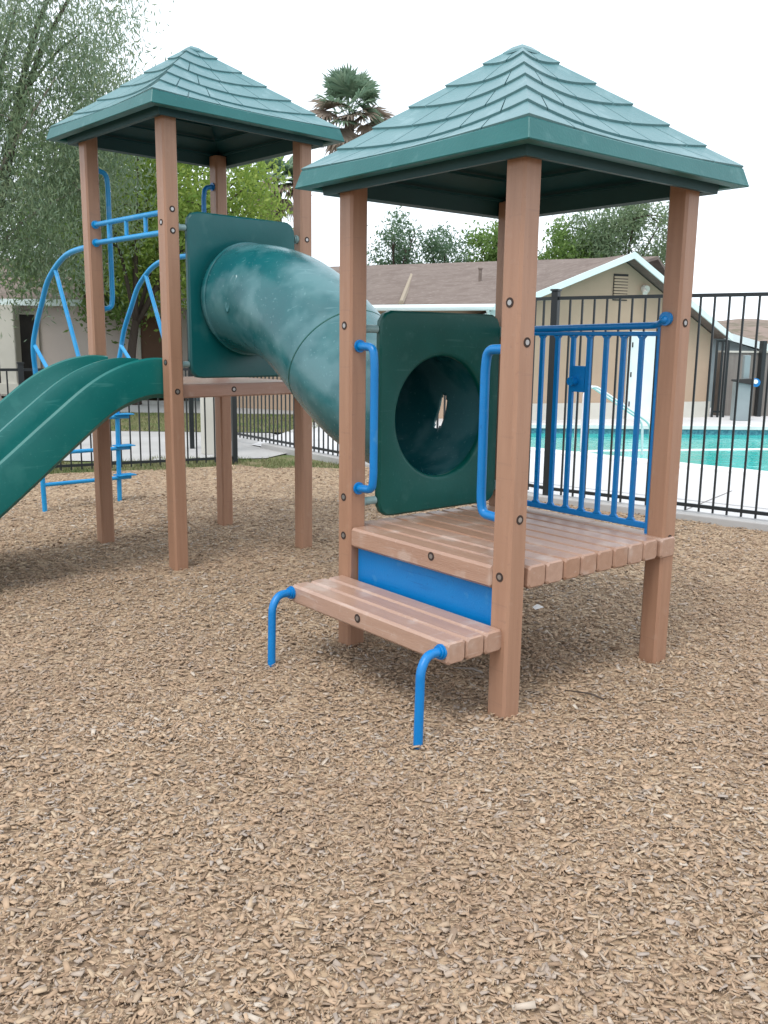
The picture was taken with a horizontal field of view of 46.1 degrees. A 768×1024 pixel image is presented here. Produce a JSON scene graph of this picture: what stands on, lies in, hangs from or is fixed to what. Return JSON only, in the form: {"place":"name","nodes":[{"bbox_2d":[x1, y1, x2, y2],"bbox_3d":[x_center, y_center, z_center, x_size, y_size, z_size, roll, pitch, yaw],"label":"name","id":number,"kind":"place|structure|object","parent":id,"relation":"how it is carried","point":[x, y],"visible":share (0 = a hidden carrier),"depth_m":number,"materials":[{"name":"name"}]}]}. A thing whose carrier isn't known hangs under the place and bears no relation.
{"place":"outdoors","nodes":[
{"label":"outdoors","id":0,"kind":"place"},
{"bbox_2d":[1,396,284,434],"bbox_3d":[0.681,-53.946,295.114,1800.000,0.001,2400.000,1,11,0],"label":"ground","id":1,"kind":"structure","parent":0,"point":[155,399],"depth_m":20.60,"materials":[{"name":"grey concrete"}]},
{"bbox_2d":[0,258,187,395],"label":"apartment building","id":2,"kind":"structure","parent":1,"relation":"on","point":[54,343],"depth_m":24.50,"materials":[{"name":"paint"}]},
{"bbox_2d":[19,311,41,380],"bbox_3d":[-9.686,-4.346,24.588,0.660,2.190,0.090,1,11,0],"label":"door","id":3,"kind":"structure","parent":2,"relation":"in","point":[26,322],"depth_m":24.51,"materials":[{"name":"paint"}]},
{"bbox_2d":[137,313,161,359],"bbox_3d":[-6.271,-4.303,24.588,0.830,2.190,0.090,1,11,0],"label":"door","id":4,"kind":"structure","parent":2,"relation":"in","point":[151,348],"depth_m":24.50,"materials":[{"name":"paint"}]},
{"bbox_2d":[0,87,242,344],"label":"tree","id":5,"kind":"object","parent":1,"relation":"on","point":[117,312],"visible":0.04,"depth_m":22.75,"materials":[{"name":"green plant"}]},
{"bbox_2d":[233,155,311,221],"bbox_3d":[-4.588,-10.520,38.663,3.495,9.272,2.866,9,13,37],"label":"tree","id":6,"kind":"object","parent":1,"relation":"on","point":[285,174],"visible":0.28,"depth_m":37.48,"materials":[{"name":"green plant"}]},
{"bbox_2d":[306,62,394,156],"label":"palm tree","id":7,"kind":"object","parent":1,"relation":"on","point":[346,84],"visible":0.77,"depth_m":41.30,"materials":[{"name":"green plant"}]},
{"bbox_2d":[367,206,437,264],"bbox_3d":[0.600,-7.911,33.104,2.577,6.309,2.694,-10,15,-43],"label":"tree","id":8,"kind":"object","parent":1,"relation":"on","point":[399,249],"visible":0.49,"depth_m":32.59,"materials":[{"name":"green plant"}]},
{"bbox_2d":[410,221,479,263],"bbox_3d":[2.375,-7.902,34.136,2.941,5.964,3.128,8,13,35],"label":"tree","id":9,"kind":"object","parent":1,"relation":"on","point":[441,248],"visible":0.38,"depth_m":33.42,"materials":[{"name":"green plant"}]},
{"bbox_2d":[459,220,497,261],"bbox_3d":[4.107,-7.833,33.057,2.893,6.255,2.744,1,11,0],"label":"tree","id":10,"kind":"object","parent":1,"relation":"on","point":[488,252],"visible":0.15,"depth_m":32.43,"materials":[{"name":"green plant"}]},
{"bbox_2d":[538,213,607,259],"bbox_3d":[6.600,-7.854,33.163,3.195,6.330,3.083,1,11,0],"label":"tree","id":11,"kind":"object","parent":1,"relation":"on","point":[558,250],"visible":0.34,"depth_m":32.25,"materials":[{"name":"green plant"}]},
{"bbox_2d":[556,201,696,265],"bbox_3d":[8.636,-8.263,32.786,4.967,7.331,4.376,1,11,0],"label":"tree","id":12,"kind":"object","parent":1,"relation":"on","point":[625,221],"visible":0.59,"depth_m":31.86,"materials":[{"name":"green plant"}]},
{"bbox_2d":[63,431,284,460],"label":"concrete path","id":13,"kind":"structure","parent":0,"point":[247,448],"depth_m":12.82,"materials":[{"name":"grey concrete"}]},
{"bbox_2d":[185,309,194,448],"bbox_3d":[-2.697,-1.837,12.584,0.080,1.920,0.080,-3,11,-20],"label":"fence post","id":14,"kind":"object","parent":13,"relation":"on","point":[191,423],"visible":0.43,"depth_m":12.65,"materials":[{"name":"black metal"}]},
{"bbox_2d":[200,397,215,454],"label":"gate pillar","id":15,"kind":"structure","parent":13,"relation":"on","point":[209,427],"depth_m":12.05,"materials":[{"name":"paint"}]},
{"bbox_2d":[52,455,338,473],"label":"grass verge","id":16,"kind":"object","parent":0,"point":[289,457],"depth_m":11.30,"materials":[{"name":"green plant"}]},
{"bbox_2d":[0,362,237,470],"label":"picket fence","id":17,"kind":"object","parent":16,"relation":"on","point":[20,369],"visible":0.34,"depth_m":10.83,"materials":[{"name":"black metal"}]},
{"bbox_2d":[120,400,292,413],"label":"path","id":18,"kind":"structure","parent":0,"point":[153,408],"depth_m":19.76,"materials":[{"name":"concrete"}]},
{"bbox_2d":[46,150,292,404],"bbox_3d":[-4.752,-5.879,20.700,5.899,6.799,5.332,1,11,0],"label":"tree","id":19,"kind":"object","parent":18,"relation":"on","point":[189,194],"visible":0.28,"depth_m":20.14,"materials":[{"name":"green plant"}]},
{"bbox_2d":[111,413,312,431],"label":"lawn","id":20,"kind":"structure","parent":0,"point":[131,420],"depth_m":16.44,"materials":[{"name":"green plant"}]},
{"bbox_2d":[0,0,156,400],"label":"tree","id":21,"kind":"object","parent":20,"relation":"on","point":[19,134],"visible":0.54,"depth_m":16.11,"materials":[{"name":"green plant"}]},
{"bbox_2d":[0,465,767,1023],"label":"mulch ground","id":22,"kind":"structure","parent":0,"point":[250,475],"depth_m":3.35,"materials":[{"name":"brown wood"}]},
{"bbox_2d":[0,44,748,749],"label":"playground structure","id":23,"kind":"object","parent":22,"relation":"on","point":[516,142],"visible":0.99,"depth_m":4.51,"materials":[{"name":"brown plastic"}]},
{"bbox_2d":[453,667,482,673],"bbox_3d":[0.389,0.725,4.168,0.141,0.017,0.022,5,11,22],"label":"twig","id":24,"kind":"object","parent":22,"relation":"on","point":[474,669],"visible":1,"depth_m":4.17,"materials":[{"name":"wood"}]},
{"bbox_2d":[261,443,767,531],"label":"curb","id":25,"kind":"structure","parent":22,"relation":"on","point":[729,520],"depth_m":8.16,"materials":[{"name":"concrete"}]},
{"bbox_2d":[231,289,767,518],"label":"picket fence","id":26,"kind":"object","parent":25,"relation":"on","point":[556,297],"visible":0.26,"depth_m":8.15,"materials":[{"name":"black metal"}]},
{"bbox_2d":[533,604,542,609],"bbox_3d":[0.884,0.539,5.170,0.066,0.022,0.055,-1,11,-11],"label":"paper scrap","id":27,"kind":"object","parent":22,"relation":"on","point":[536,606],"visible":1,"depth_m":5.16,"materials":[{"name":"white paper"}]},
{"bbox_2d":[565,690,604,699],"bbox_3d":[0.869,0.785,3.902,0.176,0.015,0.021,7,12,31],"label":"twig","id":28,"kind":"object","parent":22,"relation":"on","point":[592,694],"visible":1,"depth_m":3.90,"materials":[{"name":"wood"}]},
{"bbox_2d":[0,0,767,320],"label":"sky","id":29,"kind":"structure","parent":0,"point":[698,67],"materials":[{"name":"white"}]},
{"bbox_2d":[252,408,767,519],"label":"pool deck","id":30,"kind":"structure","parent":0,"point":[736,483],"depth_m":10.20,"materials":[{"name":"concrete"}]},
{"bbox_2d":[237,252,732,419],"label":"pool house","id":31,"kind":"structure","parent":30,"relation":"on","point":[465,287],"depth_m":18.38,"materials":[{"name":"beige paint"}]},
{"bbox_2d":[624,331,655,418],"bbox_3d":[5.481,-2.834,18.689,1.080,1.780,0.056,-3,11,-20],"label":"door","id":32,"kind":"structure","parent":31,"relation":"in","point":[649,352],"depth_m":18.62,"materials":[{"name":"white paint"}]},
{"bbox_2d":[530,423,767,477],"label":"swimming pool","id":33,"kind":"structure","parent":30,"relation":"in","point":[739,448],"depth_m":14.84,"materials":[{"name":"liquid"}]},
{"bbox_2d":[574,385,649,454],"bbox_3d":[3.347,-1.253,13.135,1.339,1.181,0.438,-3,11,-19],"label":"pool handrail","id":34,"kind":"object","parent":33,"relation":"attached to","point":[610,398],"visible":0.42,"depth_m":13.05,"materials":[{"name":"silver metal"}]},
{"bbox_2d":[554,484,765,509],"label":"pool deck joints","id":35,"kind":"object","parent":30,"relation":"on","point":[693,500],"visible":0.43,"depth_m":8.87,"materials":[{"name":"grey concrete"}]},
{"bbox_2d":[710,340,729,416],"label":"side gate","id":36,"kind":"structure","parent":30,"relation":"on","point":[717,411],"depth_m":19.16,"materials":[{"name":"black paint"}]},
{"bbox_2d":[708,333,767,407],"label":"shed","id":37,"kind":"structure","parent":30,"relation":"on","point":[748,344],"depth_m":22.08,"materials":[{"name":"grey metal"}]},
{"bbox_2d":[713,351,767,415],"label":"block wall","id":38,"kind":"structure","parent":30,"relation":"on","point":[733,364],"depth_m":19.66,"materials":[{"name":"paint"}]},
{"bbox_2d":[730,355,759,420],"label":"utility pillar","id":39,"kind":"structure","parent":30,"relation":"on","point":[743,400],"depth_m":18.36,"materials":[{"name":"grey metal"}]},
{"bbox_2d":[753,341,766,416],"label":"dark post","id":40,"kind":"object","parent":30,"relation":"on","point":[760,377],"visible":0.98,"depth_m":19.49,"materials":[{"name":"black metal"}]},
{"bbox_2d":[716,319,767,343],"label":"hills","id":41,"kind":"structure","parent":0,"point":[749,330],"depth_m":181.78,"materials":[{"name":"beige"}]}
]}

